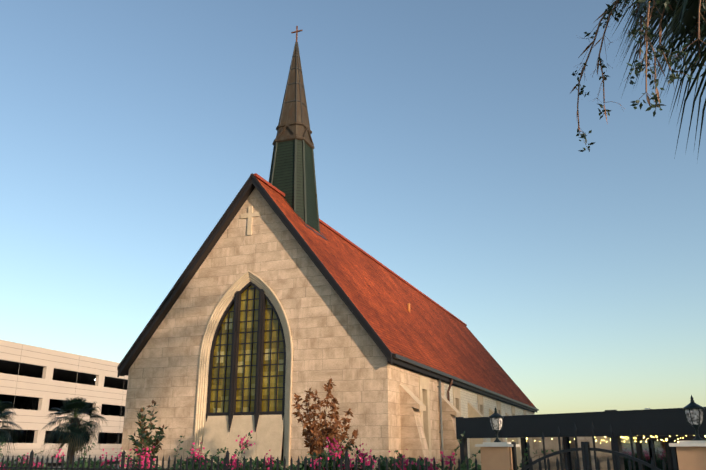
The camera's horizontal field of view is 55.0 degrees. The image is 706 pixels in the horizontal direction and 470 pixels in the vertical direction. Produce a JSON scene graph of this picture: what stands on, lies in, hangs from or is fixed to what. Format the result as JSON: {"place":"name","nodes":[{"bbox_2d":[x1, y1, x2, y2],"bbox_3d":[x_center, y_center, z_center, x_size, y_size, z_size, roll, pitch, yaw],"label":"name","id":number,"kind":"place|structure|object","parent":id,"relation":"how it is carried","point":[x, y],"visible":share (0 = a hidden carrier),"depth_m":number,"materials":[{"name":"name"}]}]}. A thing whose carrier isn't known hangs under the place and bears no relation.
{"place":"outdoors","nodes":[
{"label":"outdoors","id":0,"kind":"place"},
{"bbox_2d":[13,461,119,469],"bbox_3d":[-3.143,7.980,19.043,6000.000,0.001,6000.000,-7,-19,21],"label":"ground","id":1,"kind":"structure","parent":0,"point":[54,465],"depth_m":80.95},
{"bbox_2d":[0,397,22,453],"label":"palm tree","id":2,"kind":"object","parent":1,"relation":"on","point":[4,416],"visible":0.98,"depth_m":30.82,"materials":[{"name":"green plant"}]},
{"bbox_2d":[2,443,55,464],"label":"flowers","id":3,"kind":"object","parent":1,"relation":"on","point":[35,456],"visible":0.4,"depth_m":25.23,"materials":[{"name":"pink plant"}]},
{"bbox_2d":[0,340,127,464],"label":"parking garage","id":4,"kind":"structure","parent":1,"relation":"on","point":[37,384],"depth_m":75.94,"materials":[{"name":"concrete"}]},
{"bbox_2d":[39,396,106,465],"bbox_3d":[-15.690,11.489,37.928,3.578,4.905,3.430,12,-21,-33],"label":"palm tree","id":5,"kind":"object","parent":1,"relation":"on","point":[75,440],"visible":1,"depth_m":37.68,"materials":[{"name":"green plant"}]},
{"bbox_2d":[128,400,167,466],"bbox_3d":[-5.685,6.061,18.084,1.176,3.291,0.799,-7,-19,21],"label":"shrub","id":6,"kind":"object","parent":1,"relation":"on","point":[146,440],"visible":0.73,"depth_m":18.28,"materials":[{"name":"green plant"}]},
{"bbox_2d":[0,449,476,469],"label":"iron fence","id":7,"kind":"object","parent":1,"relation":"on","point":[225,466],"visible":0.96,"depth_m":13.07,"materials":[{"name":"black metal"}]},
{"bbox_2d":[0,430,556,469],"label":"flowering bushes","id":8,"kind":"object","parent":1,"relation":"on","point":[463,466],"visible":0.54,"depth_m":13.12,"materials":[{"name":"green plant"}]},
{"bbox_2d":[292,376,358,463],"bbox_3d":[-0.751,5.256,16.203,1.614,3.701,1.532,-7,-19,21],"label":"shrub","id":9,"kind":"object","parent":1,"relation":"on","point":[313,432],"visible":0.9,"depth_m":16.19,"materials":[{"name":"brown plant"}]},
{"bbox_2d":[475,407,519,469],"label":"gate pillar","id":10,"kind":"structure","parent":1,"relation":"on","point":[496,454],"depth_m":10.82,"materials":[{"name":"paint"}]},
{"bbox_2d":[456,407,705,469],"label":"covered walkway","id":11,"kind":"structure","parent":1,"relation":"on","point":[662,424],"depth_m":11.77,"materials":[{"name":"metal"}]},
{"bbox_2d":[511,422,678,469],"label":"iron gate","id":12,"kind":"structure","parent":1,"relation":"on","point":[585,449],"depth_m":9.72,"materials":[{"name":"black metal"}]},
{"bbox_2d":[570,0,705,159],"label":"tall palm tree","id":13,"kind":"object","parent":1,"relation":"on","point":[690,15],"visible":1,"depth_m":9.21,"materials":[{"name":"green plant"}]},
{"bbox_2d":[669,395,705,469],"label":"gate pillar","id":14,"kind":"structure","parent":1,"relation":"on","point":[691,455],"depth_m":8.40,"materials":[{"name":"paint"}]},
{"bbox_2d":[117,26,538,469],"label":"chapel building","id":15,"kind":"structure","parent":0,"point":[279,295],"depth_m":21.12,"materials":[{"name":"stone"}]},
{"bbox_2d":[0,0,705,414],"label":"sky","id":16,"kind":"structure","parent":0,"point":[447,146],"materials":[{"name":"blue"}]},
{"bbox_2d":[520,436,705,469],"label":"storefront building","id":17,"kind":"structure","parent":0,"point":[662,449],"depth_m":18.93,"materials":[{"name":"glass"}]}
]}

